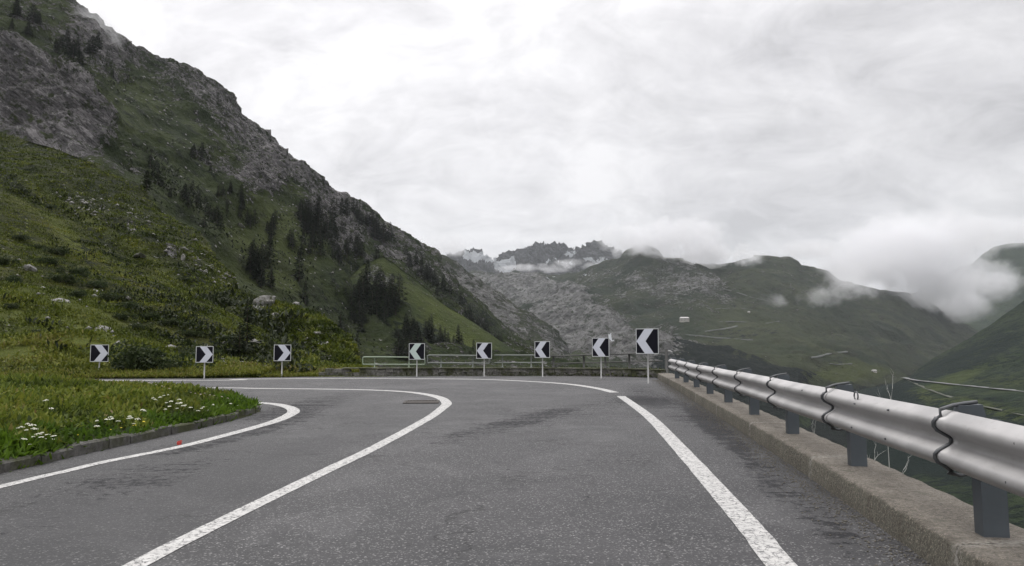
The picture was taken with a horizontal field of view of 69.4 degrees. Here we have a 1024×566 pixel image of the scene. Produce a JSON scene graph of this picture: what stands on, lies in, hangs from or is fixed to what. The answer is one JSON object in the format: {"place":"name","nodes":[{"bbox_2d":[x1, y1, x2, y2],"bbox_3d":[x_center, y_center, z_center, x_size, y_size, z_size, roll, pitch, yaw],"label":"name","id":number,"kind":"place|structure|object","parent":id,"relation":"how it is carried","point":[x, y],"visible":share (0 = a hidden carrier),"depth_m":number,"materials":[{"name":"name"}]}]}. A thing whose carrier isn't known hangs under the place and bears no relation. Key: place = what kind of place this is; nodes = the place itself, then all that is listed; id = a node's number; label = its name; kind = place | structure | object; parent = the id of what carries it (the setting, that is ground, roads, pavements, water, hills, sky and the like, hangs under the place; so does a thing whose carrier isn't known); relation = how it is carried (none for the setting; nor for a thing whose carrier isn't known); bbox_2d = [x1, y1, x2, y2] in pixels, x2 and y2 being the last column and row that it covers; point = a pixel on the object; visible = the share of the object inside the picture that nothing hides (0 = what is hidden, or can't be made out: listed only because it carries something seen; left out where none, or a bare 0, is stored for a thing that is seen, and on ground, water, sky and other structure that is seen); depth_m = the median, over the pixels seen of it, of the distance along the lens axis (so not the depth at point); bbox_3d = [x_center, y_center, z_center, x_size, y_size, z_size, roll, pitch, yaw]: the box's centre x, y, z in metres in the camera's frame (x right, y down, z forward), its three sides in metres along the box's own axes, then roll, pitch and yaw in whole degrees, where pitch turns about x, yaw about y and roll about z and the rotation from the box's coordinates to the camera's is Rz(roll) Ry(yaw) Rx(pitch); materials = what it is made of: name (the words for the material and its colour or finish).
{"place":"outdoors","nodes":[
{"label":"outdoors","id":0,"kind":"place"},
{"bbox_2d":[0,393,260,465],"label":"grassy island","id":1,"kind":"structure","parent":0,"point":[123,429],"depth_m":9.37,"materials":[{"name":"plant"}]},
{"bbox_2d":[0,370,239,444],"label":"island grass","id":2,"kind":"structure","parent":1,"relation":"on","point":[23,396],"depth_m":10.40,"materials":[{"name":"green plant"}]},
{"bbox_2d":[0,388,262,471],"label":"edge herbs","id":3,"kind":"object","parent":1,"relation":"on","point":[14,446],"visible":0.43,"depth_m":8.60,"materials":[{"name":"green plant"}]},
{"bbox_2d":[0,133,363,362],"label":"hillside","id":4,"kind":"structure","parent":0,"point":[125,218],"depth_m":146.07,"materials":[{"name":"plant"}]},
{"bbox_2d":[141,170,153,190],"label":"conifer tree","id":5,"kind":"object","parent":4,"relation":"on","point":[149,182],"visible":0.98,"depth_m":176.66,"materials":[{"name":"green plant"}]},
{"bbox_2d":[8,148,330,358],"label":"loose stones","id":6,"kind":"object","parent":4,"relation":"on","point":[148,221],"visible":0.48,"depth_m":138.03,"materials":[{"name":"stone"}]},
{"bbox_2d":[0,132,363,364],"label":"slope scrub","id":7,"kind":"object","parent":4,"relation":"on","point":[341,355],"visible":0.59,"depth_m":130.09,"materials":[{"name":"plant"}]},
{"bbox_2d":[253,295,275,305],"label":"boulder","id":8,"kind":"object","parent":4,"relation":"on","point":[265,299],"visible":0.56,"depth_m":91.41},
{"bbox_2d":[0,187,384,378],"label":"hillside","id":9,"kind":"structure","parent":0,"point":[23,348],"depth_m":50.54,"materials":[{"name":"plant"}]},
{"bbox_2d":[0,255,19,264],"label":"shrub","id":10,"kind":"object","parent":9,"relation":"on","point":[3,260],"visible":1,"depth_m":50.93,"materials":[{"name":"green plant"}]},
{"bbox_2d":[6,274,22,282],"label":"shrub","id":11,"kind":"object","parent":9,"relation":"on","point":[11,278],"visible":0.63,"depth_m":46.22,"materials":[{"name":"green plant"}]},
{"bbox_2d":[11,234,30,239],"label":"shrub","id":12,"kind":"object","parent":9,"relation":"on","point":[20,237],"visible":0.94,"depth_m":63.90,"materials":[{"name":"green plant"}]},
{"bbox_2d":[24,264,36,271],"bbox_3d":[-33.220,-0.965,51.013,0.616,0.643,0.887,-3,-6,35],"label":"boulder","id":13,"kind":"object","parent":9,"relation":"on","point":[28,267],"visible":0.8,"depth_m":50.78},
{"bbox_2d":[27,254,66,264],"bbox_3d":[-33.798,-1.668,53.825,2.766,0.739,2.048,-2,-5,26],"label":"shrub","id":14,"kind":"object","parent":9,"relation":"on","point":[52,260],"visible":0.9,"depth_m":53.49,"materials":[{"name":"green plant"}]},
{"bbox_2d":[41,246,69,254],"bbox_3d":[-37.534,-2.711,60.857,2.558,0.830,1.710,-3,-6,33],"label":"shrub","id":15,"kind":"object","parent":9,"relation":"on","point":[60,250],"visible":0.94,"depth_m":60.76,"materials":[{"name":"green plant"}]},
{"bbox_2d":[43,272,79,282],"bbox_3d":[-30.645,-0.375,50.292,2.177,0.783,1.456,0,-5,-3],"label":"shrub","id":16,"kind":"object","parent":9,"relation":"on","point":[58,277],"visible":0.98,"depth_m":49.99,"materials":[{"name":"green plant"}]},
{"bbox_2d":[56,264,90,276],"bbox_3d":[-31.391,-0.884,53.075,2.175,0.948,1.316,1,-5,-14],"label":"shrub","id":17,"kind":"object","parent":9,"relation":"on","point":[80,271],"visible":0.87,"depth_m":52.91,"materials":[{"name":"green plant"}]},
{"bbox_2d":[69,288,87,297],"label":"shrub","id":18,"kind":"object","parent":9,"relation":"on","point":[77,293],"visible":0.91,"depth_m":44.30,"materials":[{"name":"green plant"}]},
{"bbox_2d":[70,279,107,287],"bbox_3d":[-29.062,0.011,51.400,2.362,0.735,3.190,1,-5,-10],"label":"shrub","id":19,"kind":"object","parent":9,"relation":"on","point":[100,284],"visible":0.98,"depth_m":50.70,"materials":[{"name":"green plant"}]},
{"bbox_2d":[98,291,133,300],"bbox_3d":[-24.968,0.831,46.610,2.047,0.652,1.368,3,-5,-29],"label":"shrub","id":20,"kind":"object","parent":9,"relation":"on","point":[110,296],"visible":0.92,"depth_m":46.43,"materials":[{"name":"green plant"}]},
{"bbox_2d":[112,311,138,319],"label":"shrub","id":21,"kind":"object","parent":9,"relation":"on","point":[122,316],"visible":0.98,"depth_m":40.86,"materials":[{"name":"green plant"}]},
{"bbox_2d":[116,301,144,308],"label":"shrub","id":22,"kind":"object","parent":9,"relation":"on","point":[129,304],"visible":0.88,"depth_m":43.81,"materials":[{"name":"green plant"}]},
{"bbox_2d":[2,259,260,362],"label":"field stones","id":23,"kind":"object","parent":9,"relation":"on","point":[90,328],"visible":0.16,"depth_m":42.19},
{"bbox_2d":[128,323,153,329],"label":"shrub","id":24,"kind":"object","parent":9,"relation":"on","point":[138,325],"visible":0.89,"depth_m":39.64,"materials":[{"name":"green plant"}]},
{"bbox_2d":[143,311,159,319],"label":"shrub","id":25,"kind":"object","parent":9,"relation":"on","point":[150,314],"visible":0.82,"depth_m":42.44,"materials":[{"name":"green plant"}]},
{"bbox_2d":[1,195,316,372],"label":"heather patches","id":26,"kind":"object","parent":9,"relation":"on","point":[225,348],"visible":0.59,"depth_m":42.77,"materials":[{"name":"green plant"}]},
{"bbox_2d":[0,360,318,377],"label":"verge grass","id":27,"kind":"structure","parent":9,"relation":"on","point":[214,371],"depth_m":26.55,"materials":[{"name":"plant"}]},
{"bbox_2d":[136,355,183,369],"bbox_3d":[-13.115,3.086,28.055,1.468,0.675,1.982,-1,-5,13],"label":"shrub","id":28,"kind":"object","parent":9,"relation":"on","point":[167,364],"visible":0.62,"depth_m":27.75,"materials":[{"name":"green plant"}]},
{"bbox_2d":[107,339,214,370],"bbox_3d":[-13.158,2.799,27.906,3.679,1.406,2.256,0,-5,-2],"label":"shrub","id":29,"kind":"object","parent":9,"relation":"on","point":[132,357],"visible":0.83,"depth_m":27.49,"materials":[{"name":"green plant"}]},
{"bbox_2d":[163,318,195,324],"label":"shrub","id":30,"kind":"object","parent":9,"relation":"on","point":[171,321],"visible":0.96,"depth_m":41.76,"materials":[{"name":"green plant"}]},
{"bbox_2d":[176,329,201,335],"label":"shrub","id":31,"kind":"object","parent":9,"relation":"on","point":[195,333],"visible":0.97,"depth_m":41.18,"materials":[{"name":"green plant"}]},
{"bbox_2d":[226,322,251,353],"bbox_3d":[-14.175,3.052,38.759,1.484,2.038,1.859,1,-5,-11],"label":"conifer tree","id":32,"kind":"object","parent":9,"relation":"on","point":[240,347],"visible":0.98,"depth_m":38.60,"materials":[{"name":"green plant"}]},
{"bbox_2d":[228,299,263,345],"bbox_3d":[-14.862,2.401,41.684,1.474,3.026,2.047,-2,-5,27],"label":"conifer tree","id":33,"kind":"object","parent":9,"relation":"on","point":[247,331],"visible":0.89,"depth_m":41.53,"materials":[{"name":"green plant"}]},
{"bbox_2d":[0,0,609,375],"bbox_3d":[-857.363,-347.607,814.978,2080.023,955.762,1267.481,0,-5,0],"label":"rocky mountain","id":34,"kind":"structure","parent":0,"point":[44,101],"depth_m":459.55,"materials":[{"name":"stone"}]},
{"bbox_2d":[8,0,24,17],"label":"conifer tree","id":35,"kind":"object","parent":34,"relation":"on","point":[17,7],"visible":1,"depth_m":517.68,"materials":[{"name":"green plant"}]},
{"bbox_2d":[26,3,41,22],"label":"conifer tree","id":36,"kind":"object","parent":34,"relation":"on","point":[34,13],"visible":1,"depth_m":526.68,"materials":[{"name":"green plant"}]},
{"bbox_2d":[64,40,78,57],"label":"conifer tree","id":37,"kind":"object","parent":34,"relation":"on","point":[72,48],"visible":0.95,"depth_m":488.70,"materials":[{"name":"green plant"}]},
{"bbox_2d":[72,51,89,66],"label":"conifer tree","id":38,"kind":"object","parent":34,"relation":"on","point":[81,58],"visible":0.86,"depth_m":476.96,"materials":[{"name":"green plant"}]},
{"bbox_2d":[83,35,102,53],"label":"conifer tree","id":39,"kind":"object","parent":34,"relation":"on","point":[93,47],"visible":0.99,"depth_m":547.66,"materials":[{"name":"green plant"}]},
{"bbox_2d":[1,6,479,352],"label":"dwarf pine scrub","id":40,"kind":"object","parent":34,"relation":"on","point":[203,204],"visible":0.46,"depth_m":399.04,"materials":[{"name":"green plant"}]},
{"bbox_2d":[241,243,255,271],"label":"conifer tree","id":41,"kind":"object","parent":34,"relation":"on","point":[250,254],"visible":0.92,"depth_m":350.00,"materials":[{"name":"green plant"}]},
{"bbox_2d":[250,250,262,278],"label":"conifer tree","id":42,"kind":"object","parent":34,"relation":"on","point":[257,255],"visible":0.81,"depth_m":345.77,"materials":[{"name":"green plant"}]},
{"bbox_2d":[251,254,264,281],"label":"conifer tree","id":43,"kind":"object","parent":34,"relation":"on","point":[255,268],"visible":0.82,"depth_m":345.01,"materials":[{"name":"green plant"}]},
{"bbox_2d":[256,261,266,287],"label":"conifer tree","id":44,"kind":"object","parent":34,"relation":"on","point":[262,281],"visible":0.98,"depth_m":338.48,"materials":[{"name":"green plant"}]},
{"bbox_2d":[25,10,516,334],"bbox_3d":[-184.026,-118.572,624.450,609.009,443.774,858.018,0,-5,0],"label":"rock debris","id":45,"kind":"object","parent":34,"relation":"on","point":[164,110],"visible":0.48,"depth_m":561.12,"materials":[{"name":"stone"}]},
{"bbox_2d":[261,238,280,265],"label":"conifer tree","id":46,"kind":"object","parent":34,"relation":"on","point":[271,249],"visible":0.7,"depth_m":399.07,"materials":[{"name":"green plant"}]},
{"bbox_2d":[265,266,276,287],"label":"conifer tree","id":47,"kind":"object","parent":34,"relation":"on","point":[271,277],"visible":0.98,"depth_m":345.56,"materials":[{"name":"green plant"}]},
{"bbox_2d":[291,248,305,281],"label":"conifer tree","id":48,"kind":"object","parent":34,"relation":"on","point":[299,272],"visible":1,"depth_m":402.04,"materials":[{"name":"green plant"}]},
{"bbox_2d":[295,199,304,220],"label":"conifer tree","id":49,"kind":"object","parent":34,"relation":"on","point":[300,206],"visible":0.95,"depth_m":502.41,"materials":[{"name":"green plant"}]},
{"bbox_2d":[301,281,309,303],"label":"conifer tree","id":50,"kind":"object","parent":34,"relation":"on","point":[305,290],"visible":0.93,"depth_m":382.13,"materials":[{"name":"green plant"}]},
{"bbox_2d":[313,196,324,218],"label":"conifer tree","id":51,"kind":"object","parent":34,"relation":"on","point":[320,205],"visible":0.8,"depth_m":549.21,"materials":[{"name":"green plant"}]},
{"bbox_2d":[329,198,337,217],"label":"conifer tree","id":52,"kind":"object","parent":34,"relation":"on","point":[332,213],"visible":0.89,"depth_m":578.09,"materials":[{"name":"green plant"}]},
{"bbox_2d":[329,215,340,237],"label":"conifer tree","id":53,"kind":"object","parent":34,"relation":"on","point":[333,220],"visible":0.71,"depth_m":544.58,"materials":[{"name":"green plant"}]},
{"bbox_2d":[335,311,346,330],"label":"conifer tree","id":54,"kind":"object","parent":34,"relation":"on","point":[340,319],"visible":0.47,"depth_m":335.22,"materials":[{"name":"green plant"}]},
{"bbox_2d":[370,219,381,237],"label":"conifer tree","id":55,"kind":"object","parent":34,"relation":"on","point":[375,231],"visible":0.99,"depth_m":816.81,"materials":[{"name":"green plant"}]},
{"bbox_2d":[377,224,389,242],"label":"conifer tree","id":56,"kind":"object","parent":34,"relation":"on","point":[383,233],"visible":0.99,"depth_m":819.35,"materials":[{"name":"green plant"}]},
{"bbox_2d":[350,256,514,363],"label":"grass spur","id":57,"kind":"object","parent":34,"relation":"on","point":[423,304],"depth_m":488.27,"materials":[{"name":"plant"}]},
{"bbox_2d":[350,301,368,323],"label":"conifer tree","id":58,"kind":"object","parent":57,"relation":"on","point":[359,305],"visible":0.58,"depth_m":434.39,"materials":[{"name":"green plant"}]},
{"bbox_2d":[356,308,367,332],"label":"conifer tree","id":59,"kind":"object","parent":57,"relation":"on","point":[361,322],"visible":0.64,"depth_m":422.88,"materials":[{"name":"green plant"}]},
{"bbox_2d":[355,269,370,296],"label":"conifer tree","id":60,"kind":"object","parent":57,"relation":"on","point":[361,277],"visible":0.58,"depth_m":466.71,"materials":[{"name":"green plant"}]},
{"bbox_2d":[360,276,368,305],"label":"conifer tree","id":61,"kind":"object","parent":57,"relation":"on","point":[363,285],"visible":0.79,"depth_m":459.89,"materials":[{"name":"green plant"}]},
{"bbox_2d":[364,260,372,289],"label":"conifer tree","id":62,"kind":"object","parent":57,"relation":"on","point":[367,277],"visible":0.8,"depth_m":475.33,"materials":[{"name":"green plant"}]},
{"bbox_2d":[370,265,385,292],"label":"conifer tree","id":63,"kind":"object","parent":57,"relation":"on","point":[380,274],"visible":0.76,"depth_m":471.25,"materials":[{"name":"green plant"}]},
{"bbox_2d":[374,271,383,297],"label":"conifer tree","id":64,"kind":"object","parent":57,"relation":"on","point":[378,284],"visible":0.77,"depth_m":468.75,"materials":[{"name":"green plant"}]},
{"bbox_2d":[385,273,398,300],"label":"conifer tree","id":65,"kind":"object","parent":57,"relation":"on","point":[392,288],"visible":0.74,"depth_m":470.87,"materials":[{"name":"green plant"}]},
{"bbox_2d":[390,287,401,314],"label":"conifer tree","id":66,"kind":"object","parent":57,"relation":"on","point":[395,296],"visible":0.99,"depth_m":459.57,"materials":[{"name":"green plant"}]},
{"bbox_2d":[384,328,408,358],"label":"conifer tree","id":67,"kind":"object","parent":57,"relation":"on","point":[398,345],"visible":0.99,"depth_m":365.31,"materials":[{"name":"green plant"}]},
{"bbox_2d":[390,273,407,305],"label":"conifer tree","id":68,"kind":"object","parent":57,"relation":"on","point":[400,288],"visible":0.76,"depth_m":471.49,"materials":[{"name":"green plant"}]},
{"bbox_2d":[413,323,420,342],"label":"conifer tree","id":69,"kind":"object","parent":57,"relation":"on","point":[416,337],"visible":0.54,"depth_m":422.82,"materials":[{"name":"green plant"}]},
{"bbox_2d":[421,319,432,340],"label":"conifer tree","id":70,"kind":"object","parent":57,"relation":"on","point":[425,334],"visible":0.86,"depth_m":439.75,"materials":[{"name":"green plant"}]},
{"bbox_2d":[0,376,932,565],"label":"road","id":71,"kind":"structure","parent":0,"point":[499,471],"depth_m":6.11,"materials":[{"name":"asphalt"}]},
{"bbox_2d":[0,404,259,472],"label":"kerb stones","id":72,"kind":"object","parent":71,"relation":"on","point":[10,464],"visible":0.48,"depth_m":8.56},
{"bbox_2d":[0,402,299,487],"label":"lane marking","id":73,"kind":"object","parent":71,"relation":"on","point":[292,411],"visible":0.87,"depth_m":8.72,"materials":[{"name":"white paint"}]},
{"bbox_2d":[122,387,451,565],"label":"lane marking","id":74,"kind":"object","parent":71,"relation":"on","point":[156,554],"visible":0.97,"depth_m":5.81,"materials":[{"name":"white paint"}]},
{"bbox_2d":[102,378,615,391],"bbox_3d":[-18.236,3.214,24.482,43.111,0.001,6.585,-1,-5,8],"label":"lane marking","id":75,"kind":"object","parent":71,"relation":"on","point":[606,390],"visible":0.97,"depth_m":24.85,"materials":[{"name":"white paint"}]},
{"bbox_2d":[403,400,439,403],"bbox_3d":[-1.864,2.449,15.241,0.720,0.015,0.720,0,-5,-4],"label":"drain cover","id":76,"kind":"object","parent":71,"relation":"on","point":[421,401],"visible":1,"depth_m":15.26,"materials":[{"name":"metal"}]},
{"bbox_2d":[319,367,668,377],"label":"stone wall","id":77,"kind":"structure","parent":71,"relation":"on","point":[449,371],"depth_m":27.94,"materials":[{"name":"stone"}]},
{"bbox_2d":[362,356,425,367],"bbox_3d":[-4.505,3.025,28.189,2.410,0.453,0.125,0,-5,-2],"label":"pipe railing","id":78,"kind":"object","parent":77,"relation":"on","point":[408,364],"visible":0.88,"depth_m":28.17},
{"bbox_2d":[427,355,489,367],"bbox_3d":[-2.044,2.996,28.245,2.428,0.518,0.127,0,-5,0],"label":"pipe railing","id":79,"kind":"object","parent":77,"relation":"on","point":[441,363],"visible":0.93,"depth_m":28.23,"materials":[{"name":"metal"}]},
{"bbox_2d":[324,366,660,376],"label":"wall tufts","id":80,"kind":"object","parent":77,"relation":"on","point":[568,374],"visible":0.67,"depth_m":27.70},
{"bbox_2d":[494,355,546,367],"bbox_3d":[0.334,2.991,28.186,2.011,0.520,0.125,0,-5,2],"label":"pipe railing","id":81,"kind":"object","parent":77,"relation":"on","point":[502,362],"visible":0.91,"depth_m":28.18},
{"bbox_2d":[550,352,662,367],"bbox_3d":[3.506,2.865,27.405,4.330,0.642,0.539,-2,-5,25],"label":"pipe railing","id":82,"kind":"object","parent":77,"relation":"on","point":[605,362],"visible":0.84,"depth_m":27.63,"materials":[{"name":"metal"}]},
{"bbox_2d":[665,349,671,372],"bbox_3d":[5.545,2.846,26.154,0.260,1.016,0.107,0,-5,0],"label":"end post","id":83,"kind":"object","parent":77,"relation":"on","point":[666,358],"visible":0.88,"depth_m":26.13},
{"bbox_2d":[617,396,797,565],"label":"lane marking","id":84,"kind":"object","parent":71,"relation":"on","point":[765,545],"visible":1,"depth_m":5.52,"materials":[{"name":"white paint"}]},
{"bbox_2d":[652,379,931,565],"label":"grit","id":85,"kind":"object","parent":71,"relation":"on","point":[759,447],"visible":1,"depth_m":6.34,"materials":[{"name":"gravel"}]},
{"bbox_2d":[441,255,571,358],"bbox_3d":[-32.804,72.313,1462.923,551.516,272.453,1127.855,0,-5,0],"label":"rocky spur","id":86,"kind":"structure","parent":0,"point":[512,317],"depth_m":1371.81,"materials":[{"name":"stone"}]},
{"bbox_2d":[76,0,1023,293],"label":"sky","id":87,"kind":"structure","parent":0,"point":[877,144],"materials":[{"name":"white"}]},
{"bbox_2d":[445,240,714,274],"bbox_3d":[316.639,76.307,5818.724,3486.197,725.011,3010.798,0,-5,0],"label":"snowy peaks","id":88,"kind":"object","parent":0,"point":[554,258],"visible":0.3,"depth_m":5052.31,"materials":[{"name":"snow"}]},
{"bbox_2d":[674,334,752,339],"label":"mountain road","id":89,"kind":"structure","parent":0,"point":[712,337],"depth_m":1836.96,"materials":[{"name":"asphalt"}]},
{"bbox_2d":[469,244,977,445],"bbox_3d":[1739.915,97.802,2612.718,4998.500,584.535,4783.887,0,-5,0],"label":"mountain range","id":90,"kind":"structure","parent":0,"point":[814,311],"depth_m":2269.16,"materials":[{"name":"plant"}]},
{"bbox_2d":[799,301,1023,528],"bbox_3d":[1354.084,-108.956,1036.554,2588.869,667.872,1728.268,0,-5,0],"label":"dark ridge","id":91,"kind":"structure","parent":0,"point":[991,356],"depth_m":815.41,"materials":[{"name":"plant"}]},
{"bbox_2d":[901,377,1023,391],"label":"mountain road","id":92,"kind":"structure","parent":0,"point":[963,385],"depth_m":787.68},
{"bbox_2d":[906,379,1023,415],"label":"mountain road","id":93,"kind":"structure","parent":0,"point":[960,400],"depth_m":753.65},
{"bbox_2d":[912,243,1023,331],"bbox_3d":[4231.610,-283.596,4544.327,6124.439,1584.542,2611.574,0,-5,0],"label":"misty mountain","id":94,"kind":"structure","parent":0,"point":[983,291],"depth_m":3977.93,"materials":[{"name":"white"}]},
{"bbox_3d":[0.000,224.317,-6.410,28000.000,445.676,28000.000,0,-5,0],"label":"ground","id":95,"kind":"structure","parent":0,"visible":0},
{"bbox_2d":[90,345,108,369],"bbox_3d":[-15.372,2.933,27.545,0.670,1.270,0.077,0,-5,-3],"label":"chevron sign","id":96,"kind":"object","parent":95,"relation":"on","point":[99,353],"visible":0.94,"depth_m":27.54,"materials":[{"name":"metal"}]},
{"bbox_2d":[195,346,213,377],"bbox_3d":[-10.741,2.818,25.826,0.599,1.216,0.077,0,-5,-4],"label":"chevron sign","id":97,"kind":"object","parent":95,"relation":"on","point":[204,354],"visible":0.96,"depth_m":25.82,"materials":[{"name":"metal"}]},
{"bbox_2d":[274,345,290,373],"bbox_3d":[-8.342,2.872,26.815,0.611,1.271,0.077,2,-5,-28],"label":"chevron sign","id":98,"kind":"object","parent":95,"relation":"on","point":[282,353],"visible":0.94,"depth_m":26.80,"materials":[{"name":"metal"}]},
{"bbox_2d":[409,343,424,375],"bbox_3d":[-3.536,2.902,27.480,0.599,1.321,0.077,0,-5,4],"label":"chevron sign","id":99,"kind":"object","parent":95,"relation":"on","point":[416,351],"visible":0.97,"depth_m":27.47,"materials":[{"name":"metal"}]},
{"bbox_2d":[476,343,491,375],"bbox_3d":[-1.030,2.881,27.346,0.583,1.341,0.077,0,-5,6],"label":"chevron sign","id":100,"kind":"object","parent":95,"relation":"on","point":[484,351],"visible":0.95,"depth_m":27.34,"materials":[{"name":"metal"}]},
{"bbox_2d":[535,341,549,376],"bbox_3d":[1.107,2.812,26.823,0.571,1.393,0.077,-1,-5,14],"label":"chevron sign","id":101,"kind":"object","parent":95,"relation":"on","point":[542,349],"visible":0.94,"depth_m":26.82,"materials":[{"name":"metal"}]},
{"bbox_2d":[592,338,608,377],"bbox_3d":[3.111,2.674,25.836,0.621,1.506,0.077,-2,-5,22],"label":"chevron sign","id":102,"kind":"object","parent":95,"relation":"on","point":[600,347],"visible":0.94,"depth_m":25.83,"materials":[{"name":"metal"}]},
{"bbox_2d":[636,328,658,382],"bbox_3d":[4.149,2.273,22.565,0.758,1.768,0.077,-3,-6,36],"label":"chevron sign","id":103,"kind":"object","parent":95,"relation":"on","point":[647,341],"visible":0.94,"depth_m":22.55,"materials":[{"name":"metal"}]},
{"bbox_2d":[657,373,1023,565],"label":"concrete kerb","id":104,"kind":"structure","parent":95,"relation":"on","point":[931,525],"depth_m":5.11,"materials":[{"name":"concrete"}]},
{"bbox_2d":[667,357,1023,537],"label":"guardrail","id":105,"kind":"object","parent":104,"relation":"on","point":[966,438],"visible":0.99,"depth_m":4.42,"materials":[{"name":"metal"}]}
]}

